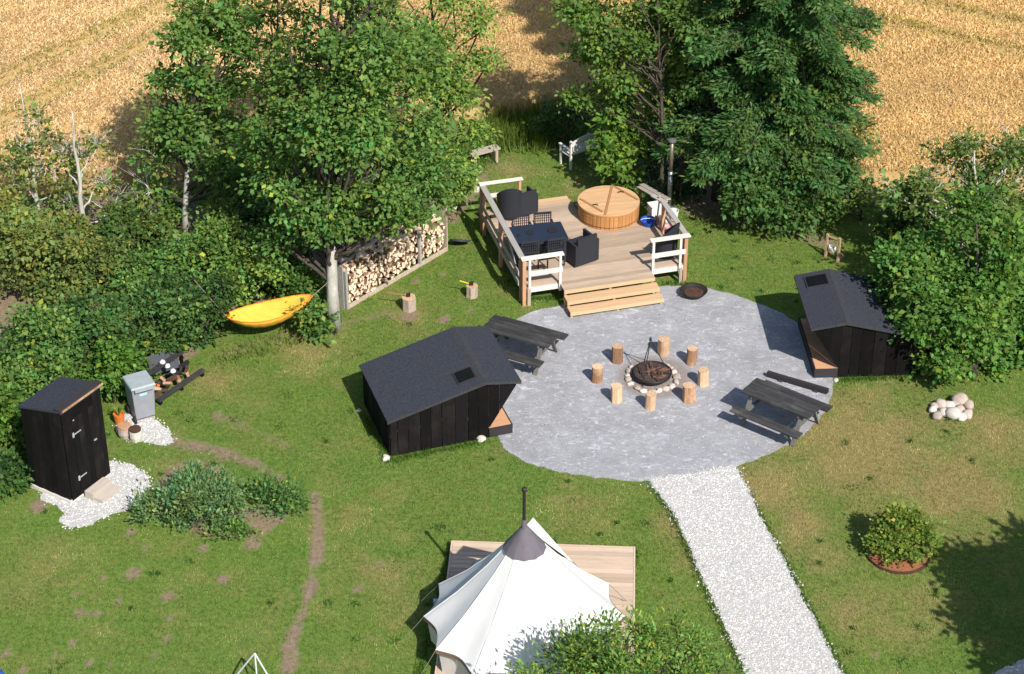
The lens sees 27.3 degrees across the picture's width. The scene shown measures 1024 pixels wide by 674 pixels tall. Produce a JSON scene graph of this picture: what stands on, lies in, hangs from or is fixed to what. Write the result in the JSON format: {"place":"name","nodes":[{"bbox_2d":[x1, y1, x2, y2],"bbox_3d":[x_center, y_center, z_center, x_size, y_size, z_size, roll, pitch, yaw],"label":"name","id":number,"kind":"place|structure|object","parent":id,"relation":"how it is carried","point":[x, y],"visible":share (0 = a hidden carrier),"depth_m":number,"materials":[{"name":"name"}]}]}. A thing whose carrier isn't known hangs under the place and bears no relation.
{"place":"outdoors","nodes":[
{"label":"outdoors","id":0,"kind":"place"},
{"bbox_2d":[210,323,337,368],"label":"tall grass","id":1,"kind":"structure","parent":0,"point":[255,341],"depth_m":50.98,"materials":[{"name":"green plant"}]},
{"bbox_2d":[446,130,515,175],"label":"tall grass","id":2,"kind":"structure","parent":0,"point":[487,156],"depth_m":59.17,"materials":[{"name":"green plant"}]},
{"bbox_2d":[0,110,1023,673],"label":"lawn","id":3,"kind":"structure","parent":0,"point":[322,552],"depth_m":45.61,"materials":[{"name":"green plant"}]},
{"bbox_2d":[0,367,27,454],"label":"hedge bush","id":4,"kind":"object","parent":3,"relation":"on","point":[11,430],"visible":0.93,"depth_m":46.95,"materials":[{"name":"green plant"}]},
{"bbox_2d":[0,446,33,502],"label":"hedge bush","id":5,"kind":"object","parent":3,"relation":"on","point":[12,480],"visible":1,"depth_m":46.08,"materials":[{"name":"green plant"}]},
{"bbox_2d":[0,186,51,249],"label":"hedge bush","id":6,"kind":"object","parent":3,"relation":"on","point":[7,203],"visible":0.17,"depth_m":53.18,"materials":[{"name":"green plant"}]},
{"bbox_2d":[0,205,69,305],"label":"hedge bush","id":7,"kind":"object","parent":3,"relation":"on","point":[21,246],"visible":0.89,"depth_m":52.04,"materials":[{"name":"green plant"}]},
{"bbox_2d":[0,340,90,405],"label":"hedge bush","id":8,"kind":"object","parent":3,"relation":"on","point":[30,377],"visible":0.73,"depth_m":48.36,"materials":[{"name":"green plant"}]},
{"bbox_2d":[0,83,91,210],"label":"half bare tree","id":9,"kind":"object","parent":3,"relation":"on","point":[16,149],"visible":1,"depth_m":54.06,"materials":[{"name":"green plant"}]},
{"bbox_2d":[0,297,91,380],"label":"hedge bush","id":10,"kind":"object","parent":3,"relation":"on","point":[29,328],"visible":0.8,"depth_m":48.94,"materials":[{"name":"green plant"}]},
{"bbox_2d":[29,198,108,267],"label":"hedge bush","id":11,"kind":"object","parent":3,"relation":"on","point":[78,220],"visible":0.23,"depth_m":54.29,"materials":[{"name":"green plant"}]},
{"bbox_2d":[27,212,137,310],"bbox_3d":[-10.559,-2.010,52.590,3.020,2.151,2.993,0,33,0],"label":"hedge bush","id":12,"kind":"object","parent":3,"relation":"on","point":[71,251],"visible":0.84,"depth_m":52.21,"materials":[{"name":"green plant"}]},
{"bbox_2d":[34,111,130,229],"bbox_3d":[-10.988,-4.285,54.456,2.684,3.932,1.523,0,33,0],"label":"half bare tree","id":13,"kind":"object","parent":3,"relation":"on","point":[101,184],"visible":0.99,"depth_m":54.27,"materials":[{"name":"green plant"}]},
{"bbox_2d":[38,458,154,529],"bbox_3d":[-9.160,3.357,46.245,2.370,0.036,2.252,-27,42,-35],"label":"gravel pad","id":14,"kind":"object","parent":3,"relation":"on","point":[95,518],"visible":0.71,"depth_m":45.88,"materials":[{"name":"white gravel"}]},
{"bbox_2d":[18,377,110,503],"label":"outhouse","id":15,"kind":"structure","parent":14,"relation":"on","point":[65,435],"depth_m":45.47,"materials":[{"name":"wood"}]},
{"bbox_2d":[71,405,101,490],"bbox_3d":[-9.206,2.412,45.667,0.056,1.890,0.710,19,38,27],"label":"door","id":16,"kind":"structure","parent":15,"relation":"in","point":[84,434],"depth_m":45.66,"materials":[{"name":"black wood"}]},
{"bbox_2d":[85,477,120,503],"bbox_3d":[-8.926,3.354,46.062,0.470,0.200,0.620,19,38,27],"label":"entry step","id":17,"kind":"object","parent":14,"relation":"on","point":[102,490],"visible":1,"depth_m":45.99,"materials":[{"name":"brown wood"}]},
{"bbox_2d":[38,274,157,378],"bbox_3d":[-9.760,-0.122,49.459,3.125,2.400,2.421,0,33,0],"label":"hedge bush","id":18,"kind":"object","parent":3,"relation":"on","point":[103,321],"visible":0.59,"depth_m":49.15,"materials":[{"name":"green plant"}]},
{"bbox_2d":[72,330,164,403],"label":"hedge bush","id":19,"kind":"object","parent":3,"relation":"on","point":[109,374],"visible":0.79,"depth_m":48.69,"materials":[{"name":"green plant"}]},
{"bbox_2d":[86,199,183,258],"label":"hedge bush","id":20,"kind":"object","parent":3,"relation":"on","point":[135,226],"visible":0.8,"depth_m":54.18,"materials":[{"name":"green plant"}]},
{"bbox_2d":[116,412,171,444],"bbox_3d":[-8.447,2.124,48.144,0.980,0.036,1.696,-23,40,-31],"label":"gravel pad","id":21,"kind":"object","parent":3,"relation":"on","point":[152,432],"visible":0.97,"depth_m":48.07,"materials":[{"name":"white gravel"}]},
{"bbox_2d":[122,370,155,423],"bbox_3d":[-8.487,1.391,48.323,0.588,0.990,0.720,-16,36,-23],"label":"wheelie bin","id":22,"kind":"object","parent":21,"relation":"on","point":[139,387],"visible":1,"depth_m":48.13,"materials":[{"name":"grey plastic"}]},
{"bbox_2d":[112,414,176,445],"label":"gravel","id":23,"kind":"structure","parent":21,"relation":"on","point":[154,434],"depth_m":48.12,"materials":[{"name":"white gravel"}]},
{"bbox_2d":[115,121,178,214],"bbox_3d":[-9.416,-3.977,54.597,1.765,3.262,1.589,0,33,0],"label":"half bare tree","id":24,"kind":"object","parent":3,"relation":"on","point":[138,198],"visible":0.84,"depth_m":54.31,"materials":[{"name":"green plant"}]},
{"bbox_2d":[101,238,201,312],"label":"hedge bush","id":25,"kind":"object","parent":3,"relation":"on","point":[140,268],"visible":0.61,"depth_m":52.34,"materials":[{"name":"green plant"}]},
{"bbox_2d":[106,275,211,360],"bbox_3d":[-8.500,-0.413,50.254,2.941,2.029,2.316,0,33,0],"label":"hedge bush","id":26,"kind":"object","parent":3,"relation":"on","point":[154,340],"visible":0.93,"depth_m":49.95,"materials":[{"name":"green plant"}]},
{"bbox_2d":[147,350,204,405],"bbox_3d":[-7.981,0.935,49.456,0.630,0.560,1.599,21,38,29],"label":"log rack","id":27,"kind":"object","parent":3,"relation":"on","point":[167,379],"visible":0.81,"depth_m":49.43,"materials":[{"name":"grey wood"}]},
{"bbox_2d":[146,351,179,375],"bbox_3d":[-8.219,0.593,49.726,0.720,0.460,0.031,-17,-5,-25],"label":"slanted panel","id":28,"kind":"object","parent":27,"relation":"on","point":[174,364],"visible":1,"depth_m":49.70,"materials":[{"name":"grey metal"}]},
{"bbox_2d":[127,452,258,541],"bbox_3d":[-6.818,3.331,45.101,2.874,1.346,1.964,0,33,0],"label":"herb patch","id":29,"kind":"object","parent":3,"relation":"on","point":[188,496],"visible":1,"depth_m":44.95,"materials":[{"name":"green plant"}]},
{"bbox_2d":[137,198,255,262],"bbox_3d":[-8.210,-2.701,54.382,3.566,1.390,2.305,0,33,0],"label":"hedge bush","id":30,"kind":"object","parent":3,"relation":"on","point":[204,218],"visible":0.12,"depth_m":54.56,"materials":[{"name":"green plant"}]},
{"bbox_2d":[146,264,247,351],"bbox_3d":[-7.604,-0.804,51.121,2.500,1.743,2.046,0,33,0],"label":"hedge bush","id":31,"kind":"object","parent":3,"relation":"on","point":[222,289],"visible":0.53,"depth_m":51.00,"materials":[{"name":"green plant"}]},
{"bbox_2d":[118,0,279,234],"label":"broadleaf tree","id":32,"kind":"object","parent":3,"relation":"on","point":[194,78],"visible":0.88,"depth_m":53.32,"materials":[{"name":"green plant"}]},
{"bbox_2d":[157,207,264,286],"bbox_3d":[-7.376,-2.271,53.069,3.119,2.069,2.772,-15,36,-22],"label":"hedge bush","id":33,"kind":"object","parent":3,"relation":"on","point":[207,251],"visible":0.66,"depth_m":52.57,"materials":[{"name":"green plant"}]},
{"bbox_2d":[198,505,270,545],"bbox_3d":[-5.979,4.047,44.739,1.370,0.546,1.164,23,39,31],"label":"herb patch","id":34,"kind":"object","parent":3,"relation":"on","point":[235,528],"visible":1,"depth_m":44.77,"materials":[{"name":"green plant"}]},
{"bbox_2d":[211,238,297,306],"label":"hedge bush","id":35,"kind":"object","parent":3,"relation":"on","point":[253,274],"visible":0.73,"depth_m":52.09,"materials":[{"name":"green plant"}]},
{"bbox_2d":[215,166,310,253],"bbox_3d":[-6.132,-3.131,54.229,3.161,2.256,2.400,0,33,0],"label":"hedge bush","id":36,"kind":"object","parent":3,"relation":"on","point":[244,215],"visible":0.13,"depth_m":54.03,"materials":[{"name":"green plant"}]},
{"bbox_2d":[218,0,323,201],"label":"broadleaf tree","id":37,"kind":"object","parent":3,"relation":"on","point":[273,10],"visible":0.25,"depth_m":54.66,"materials":[{"name":"green plant"}]},
{"bbox_2d":[243,468,319,522],"bbox_3d":[-4.954,3.360,45.359,1.728,1.018,1.323,0,33,0],"label":"herb patch","id":38,"kind":"object","parent":3,"relation":"on","point":[282,497],"visible":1,"depth_m":45.35,"materials":[{"name":"green plant"}]},
{"bbox_2d":[244,194,325,257],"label":"hedge bush","id":39,"kind":"object","parent":3,"relation":"on","point":[258,219],"visible":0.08,"depth_m":53.78,"materials":[{"name":"green plant"}]},
{"bbox_2d":[257,225,340,305],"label":"hedge bush","id":40,"kind":"object","parent":3,"relation":"on","point":[303,279],"visible":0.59,"depth_m":51.84,"materials":[{"name":"green plant"}]},
{"bbox_2d":[286,293,344,345],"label":"hedge bush","id":41,"kind":"object","parent":3,"relation":"on","point":[312,313],"visible":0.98,"depth_m":50.93,"materials":[{"name":"green plant"}]},
{"bbox_2d":[213,0,474,331],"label":"broadleaf tree","id":42,"kind":"object","parent":3,"relation":"on","point":[344,112],"visible":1,"depth_m":49.56,"materials":[{"name":"green plant"}]},
{"bbox_2d":[192,278,327,327],"bbox_3d":[-6.052,-0.778,50.895,3.457,0.968,1.097,0,33,0],"label":"hammock","id":43,"kind":"object","parent":42,"relation":"hanging from","point":[272,312],"visible":1,"depth_m":51.01,"materials":[{"name":"fabric"}]},
{"bbox_2d":[311,198,447,309],"bbox_3d":[-3.404,-2.279,53.662,1.416,1.370,3.871,25,40,33],"label":"firewood stack","id":44,"kind":"object","parent":3,"relation":"on","point":[367,266],"visible":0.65,"depth_m":53.25,"materials":[{"name":"brown wood"}]},
{"bbox_2d":[402,293,415,312],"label":"chopping block","id":45,"kind":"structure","parent":3,"relation":"on","point":[408,304],"depth_m":52.24,"materials":[{"name":"beige wood"}]},
{"bbox_2d":[359,326,521,455],"bbox_3d":[-1.649,1.166,48.121,3.130,1.567,2.414,-10,34,-15],"label":"wooden shelter","id":46,"kind":"object","parent":3,"relation":"on","point":[453,385],"visible":1,"depth_m":47.49,"materials":[{"name":"wood"}]},
{"bbox_2d":[452,366,476,384],"bbox_3d":[-1.067,0.864,47.296,0.440,0.135,0.460,-10,34,-15],"label":"roof window","id":47,"kind":"structure","parent":46,"relation":"in","point":[467,374],"depth_m":47.26,"materials":[{"name":"black glass"}]},
{"bbox_2d":[413,145,487,215],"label":"hedge bush","id":48,"kind":"object","parent":3,"relation":"on","point":[472,182],"visible":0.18,"depth_m":55.91,"materials":[{"name":"green plant"}]},
{"bbox_2d":[392,0,513,209],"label":"broadleaf tree","id":49,"kind":"object","parent":3,"relation":"on","point":[458,84],"visible":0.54,"depth_m":54.52,"materials":[{"name":"green plant"}]},
{"bbox_2d":[468,144,500,166],"bbox_3d":[-0.774,-5.009,58.710,0.900,0.450,0.280,-17,37,-25],"label":"plank bench","id":50,"kind":"object","parent":3,"relation":"on","point":[484,150],"visible":0.74,"depth_m":58.59,"materials":[{"name":"beige wood"}]},
{"bbox_2d":[38,128,974,673],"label":"lawn weeds","id":51,"kind":"object","parent":3,"relation":"on","point":[564,480],"visible":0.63,"depth_m":46.49,"materials":[{"name":"green plant"}]},
{"bbox_2d":[478,96,582,154],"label":"tall grass","id":52,"kind":"structure","parent":3,"relation":"on","point":[524,129],"depth_m":60.17,"materials":[{"name":"green plant"}]},
{"bbox_2d":[435,540,634,673],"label":"tent platform","id":53,"kind":"structure","parent":3,"relation":"on","point":[613,567],"depth_m":43.84,"materials":[{"name":"beige wood"}]},
{"bbox_2d":[402,487,632,673],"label":"bell tent","id":54,"kind":"object","parent":53,"relation":"on","point":[517,591],"visible":0.91,"depth_m":40.36,"materials":[{"name":"beige fabric"}]},
{"bbox_2d":[522,76,607,145],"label":"hedge bush","id":55,"kind":"object","parent":3,"relation":"on","point":[552,111],"visible":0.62,"depth_m":59.46,"materials":[{"name":"green plant"}]},
{"bbox_2d":[558,132,599,169],"bbox_3d":[1.879,-5.291,58.714,1.060,0.920,0.550,-21,39,-29],"label":"garden bench","id":56,"kind":"object","parent":3,"relation":"on","point":[574,147],"visible":0.69,"depth_m":58.43,"materials":[{"name":"white wood"}]},
{"bbox_2d":[478,177,690,317],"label":"deck","id":57,"kind":"structure","parent":3,"relation":"on","point":[628,256],"depth_m":53.19,"materials":[{"name":"brown wood"}]},
{"bbox_2d":[496,189,521,220],"bbox_3d":[-0.067,-3.564,55.068,0.672,0.994,0.622,-4,33,-7],"label":"tub armchair","id":58,"kind":"object","parent":57,"relation":"on","point":[508,201],"visible":0.93,"depth_m":54.85,"materials":[{"name":"black wicker"}]},
{"bbox_2d":[519,186,537,214],"bbox_3d":[0.303,-3.619,55.354,0.582,0.669,0.533,-17,37,-25],"label":"box armchair","id":59,"kind":"object","parent":57,"relation":"on","point":[529,202],"visible":0.77,"depth_m":55.16,"materials":[{"name":"black wicker"}]},
{"bbox_2d":[519,240,539,268],"bbox_3d":[0.402,-2.150,53.013,0.510,0.860,0.480,-7,34,-11],"label":"dining chair","id":60,"kind":"object","parent":57,"relation":"on","point":[529,250],"visible":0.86,"depth_m":52.74,"materials":[{"name":"black metal"}]},
{"bbox_2d":[509,221,568,267],"bbox_3d":[0.672,-2.333,53.418,1.360,0.726,0.840,-7,34,-11],"label":"garden table","id":61,"kind":"object","parent":57,"relation":"on","point":[542,234],"visible":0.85,"depth_m":53.17,"materials":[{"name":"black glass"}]},
{"bbox_2d":[542,236,565,268],"bbox_3d":[1.046,-2.228,53.134,0.510,0.860,0.480,-9,34,-14],"label":"dining chair","id":62,"kind":"object","parent":57,"relation":"on","point":[554,246],"visible":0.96,"depth_m":52.88,"materials":[{"name":"black metal"}]},
{"bbox_2d":[561,228,598,266],"bbox_3d":[1.718,-2.328,53.270,0.710,0.760,0.650,-19,38,-27],"label":"box armchair","id":63,"kind":"object","parent":57,"relation":"on","point":[583,249],"visible":0.96,"depth_m":53.07,"materials":[{"name":"black wicker"}]},
{"bbox_2d":[577,185,639,230],"bbox_3d":[2.525,-3.407,55.268,1.624,0.506,1.624,-4,33,-7],"label":"hot tub","id":64,"kind":"object","parent":57,"relation":"on","point":[609,208],"visible":1,"depth_m":54.93,"materials":[{"name":"brown wood"}]},
{"bbox_2d":[636,183,670,213],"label":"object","id":65,"kind":"structure","parent":57,"relation":"attached to","point":[646,189],"depth_m":56.08,"materials":[{"name":"grey wood"}]},
{"bbox_2d":[655,222,679,259],"bbox_3d":[3.921,-2.495,53.422,0.622,0.994,0.672,17,37,25],"label":"tub armchair","id":66,"kind":"object","parent":57,"relation":"on","point":[665,246],"visible":0.71,"depth_m":53.25,"materials":[{"name":"black wicker"}]},
{"bbox_2d":[584,94,658,187],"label":"leafy shrub","id":67,"kind":"object","parent":3,"relation":"on","point":[613,151],"visible":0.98,"depth_m":56.72,"materials":[{"name":"green plant"}]},
{"bbox_2d":[540,0,710,193],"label":"broadleaf tree","id":68,"kind":"object","parent":3,"relation":"on","point":[628,40],"visible":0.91,"depth_m":55.55,"materials":[{"name":"green plant"}]},
{"bbox_2d":[504,589,749,673],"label":"broadleaf tree","id":69,"kind":"object","parent":3,"relation":"on","point":[602,659],"visible":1,"depth_m":37.84,"materials":[{"name":"green plant"}]},
{"bbox_2d":[360,278,925,673],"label":"grass fringe","id":70,"kind":"object","parent":3,"relation":"on","point":[848,379],"depth_m":47.49,"materials":[{"name":"green plant"}]},
{"bbox_2d":[623,96,711,206],"bbox_3d":[4.238,-5.233,56.744,3.056,3.039,2.288,0,33,0],"label":"hedge bush","id":71,"kind":"object","parent":3,"relation":"on","point":[686,188],"visible":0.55,"depth_m":56.73,"materials":[{"name":"green plant"}]},
{"bbox_2d":[667,138,676,220],"bbox_3d":[4.161,-4.127,55.511,0.440,2.455,0.433,0,33,0],"label":"stove pipe","id":72,"kind":"object","parent":3,"relation":"on","point":[671,141],"visible":0.58,"depth_m":55.37,"materials":[{"name":"metal"}]},
{"bbox_2d":[645,0,768,201],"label":"broadleaf tree","id":73,"kind":"object","parent":3,"relation":"on","point":[702,78],"visible":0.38,"depth_m":55.24,"materials":[{"name":"green plant"}]},
{"bbox_2d":[645,480,848,673],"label":"grass fringe","id":74,"kind":"object","parent":3,"relation":"on","point":[704,587],"depth_m":43.47,"materials":[{"name":"green plant"}]},
{"bbox_2d":[688,205,826,243],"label":"tall grass","id":75,"kind":"structure","parent":3,"relation":"on","point":[702,219],"depth_m":55.96,"materials":[{"name":"green plant"}]},
{"bbox_2d":[649,0,887,197],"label":"spruce tree","id":76,"kind":"object","parent":3,"relation":"on","point":[816,25],"visible":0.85,"depth_m":54.13,"materials":[{"name":"green plant"}]},
{"bbox_2d":[706,135,840,241],"bbox_3d":[6.912,-4.023,55.064,3.573,2.838,2.605,-7,34,-11],"label":"broadleaf tree","id":77,"kind":"object","parent":3,"relation":"on","point":[776,201],"visible":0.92,"depth_m":54.70,"materials":[{"name":"green plant"}]},
{"bbox_2d":[745,30,868,210],"bbox_3d":[7.591,-5.450,54.801,3.528,5.518,2.095,-8,34,-12],"label":"broadleaf tree","id":78,"kind":"object","parent":3,"relation":"on","point":[824,97],"visible":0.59,"depth_m":54.28,"materials":[{"name":"green plant"}]},
{"bbox_2d":[773,182,858,233],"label":"hedge bush","id":79,"kind":"object","parent":3,"relation":"on","point":[833,207],"visible":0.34,"depth_m":55.75,"materials":[{"name":"green plant"}]},
{"bbox_2d":[824,233,844,262],"bbox_3d":[8.322,-2.346,54.391,0.423,0.688,0.364,23,40,31],"label":"timber frame","id":80,"kind":"object","parent":3,"relation":"on","point":[826,253],"visible":1,"depth_m":54.31,"materials":[{"name":"brown wood"}]},
{"bbox_2d":[812,169,886,225],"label":"hedge bush","id":81,"kind":"object","parent":3,"relation":"on","point":[855,198],"visible":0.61,"depth_m":55.90,"materials":[{"name":"green plant"}]},
{"bbox_2d":[828,113,890,198],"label":"hedge bush","id":82,"kind":"object","parent":3,"relation":"on","point":[860,129],"visible":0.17,"depth_m":56.31,"materials":[{"name":"green plant"}]},
{"bbox_2d":[794,269,941,377],"bbox_3d":[8.444,-0.355,50.463,3.130,1.567,2.414,-2,33,-3],"label":"wooden shelter","id":83,"kind":"object","parent":3,"relation":"on","point":[841,322],"visible":0.66,"depth_m":49.76,"materials":[{"name":"wood"}]},
{"bbox_2d":[804,273,829,288],"bbox_3d":[7.309,-1.348,50.672,0.540,0.126,0.500,-2,33,-3],"label":"roof window","id":84,"kind":"structure","parent":83,"relation":"in","point":[818,280],"depth_m":50.64,"materials":[{"name":"black glass"}]},
{"bbox_2d":[854,198,935,253],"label":"hedge bush","id":85,"kind":"object","parent":3,"relation":"on","point":[872,234],"visible":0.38,"depth_m":54.49,"materials":[{"name":"green plant"}]},
{"bbox_2d":[865,534,930,574],"bbox_3d":[8.111,4.541,44.376,1.360,0.085,1.360,0,33,0],"label":"planting ring","id":86,"kind":"object","parent":3,"relation":"on","point":[906,568],"visible":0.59,"depth_m":44.01,"materials":[{"name":"soil"}]},
{"bbox_2d":[858,499,946,567],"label":"garden shrub","id":87,"kind":"object","parent":86,"relation":"in","point":[908,533],"visible":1,"depth_m":44.01,"materials":[{"name":"green plant"}]},
{"bbox_2d":[901,209,959,256],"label":"hedge bush","id":88,"kind":"object","parent":3,"relation":"on","point":[908,231],"visible":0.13,"depth_m":53.63,"materials":[{"name":"green plant"}]},
{"bbox_2d":[855,179,1023,385],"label":"broadleaf tree","id":89,"kind":"object","parent":3,"relation":"on","point":[974,315],"visible":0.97,"depth_m":49.28,"materials":[{"name":"green plant"}]},
{"bbox_2d":[860,117,1023,265],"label":"broadleaf tree","id":90,"kind":"object","parent":3,"relation":"on","point":[917,193],"visible":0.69,"depth_m":52.73,"materials":[{"name":"green plant"}]},
{"bbox_2d":[929,392,973,421],"bbox_3d":[10.141,1.602,48.721,1.073,0.340,0.936,0,33,0],"label":"rock pile","id":91,"kind":"object","parent":3,"relation":"on","point":[959,406],"visible":1,"depth_m":48.63,"materials":[{"name":"white stone"}]},
{"bbox_2d":[0,0,1023,197],"bbox_3d":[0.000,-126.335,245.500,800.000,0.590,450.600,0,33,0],"label":"wheat field","id":92,"kind":"structure","parent":0,"point":[129,178],"depth_m":62.35,"materials":[{"name":"yellow plant"}]},
{"bbox_2d":[498,285,833,481],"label":"patio","id":93,"kind":"structure","parent":0,"point":[712,419],"depth_m":49.46,"materials":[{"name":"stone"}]},
{"bbox_2d":[484,315,568,375],"bbox_3d":[0.210,0.161,50.465,1.790,0.751,1.580,16,36,22],"label":"picnic table","id":94,"kind":"object","parent":93,"relation":"on","point":[540,337],"visible":0.82,"depth_m":50.16,"materials":[{"name":"grey wood"}]},
{"bbox_2d":[591,363,602,383],"bbox_3d":[1.998,0.860,49.687,0.269,0.411,0.269,-5,35,-10],"label":"log stool","id":95,"kind":"object","parent":93,"relation":"on","point":[597,374],"visible":1,"depth_m":49.60,"materials":[{"name":"brown wood"}]},
{"bbox_2d":[611,382,621,403],"bbox_3d":[2.422,1.306,48.982,0.274,0.431,0.261,2,35,5],"label":"log stool","id":96,"kind":"object","parent":93,"relation":"on","point":[616,392],"visible":1,"depth_m":48.89,"materials":[{"name":"beige wood"}]},
{"bbox_2d":[611,343,622,363],"bbox_3d":[2.514,0.399,50.380,0.283,0.431,0.285,0,31,0],"label":"log stool","id":97,"kind":"object","parent":93,"relation":"on","point":[617,354],"visible":1,"depth_m":50.28,"materials":[{"name":"brown wood"}]},
{"bbox_2d":[625,361,679,393],"bbox_3d":[3.319,0.879,49.829,1.316,0.279,1.363,0,33,0],"label":"fire pit","id":98,"kind":"object","parent":93,"relation":"on","point":[658,373],"visible":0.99,"depth_m":49.71,"materials":[{"name":"grey stone"}]},
{"bbox_2d":[657,336,669,356],"bbox_3d":[3.647,0.215,50.681,0.303,0.411,0.300,-21,41,-30],"label":"log stool","id":99,"kind":"object","parent":93,"relation":"on","point":[663,345],"visible":1,"depth_m":50.58,"materials":[{"name":"beige wood"}]},
{"bbox_2d":[682,382,695,403],"bbox_3d":[4.110,1.294,49.000,0.313,0.431,0.299,-4,32,-4],"label":"log stool","id":100,"kind":"object","parent":93,"relation":"on","point":[689,393],"visible":1,"depth_m":48.90,"materials":[{"name":"brown wood"}]},
{"bbox_2d":[680,282,707,298],"bbox_3d":[4.560,-1.123,52.931,0.700,0.203,0.702,0,33,0],"label":"fire bowl","id":101,"kind":"object","parent":93,"relation":"on","point":[694,290],"visible":1,"depth_m":52.98,"materials":[{"name":"black metal"}]},
{"bbox_2d":[729,378,832,446],"bbox_3d":[6.127,1.691,48.108,1.791,0.751,1.580,23,39,31],"label":"picnic table","id":102,"kind":"object","parent":93,"relation":"on","point":[802,406],"visible":1,"depth_m":47.85,"materials":[{"name":"grey wood"}]},
{"bbox_2d":[766,370,828,393],"bbox_3d":[6.703,1.075,49.593,1.541,0.153,0.140,17,37,24],"label":"bench","id":103,"kind":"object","parent":93,"relation":"on","point":[815,388],"depth_m":49.54,"materials":[{"name":"grey wood"}]},
{"bbox_2d":[645,465,843,673],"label":"gravel path","id":104,"kind":"structure","parent":0,"point":[741,591],"depth_m":43.76,"materials":[{"name":"white gravel"}]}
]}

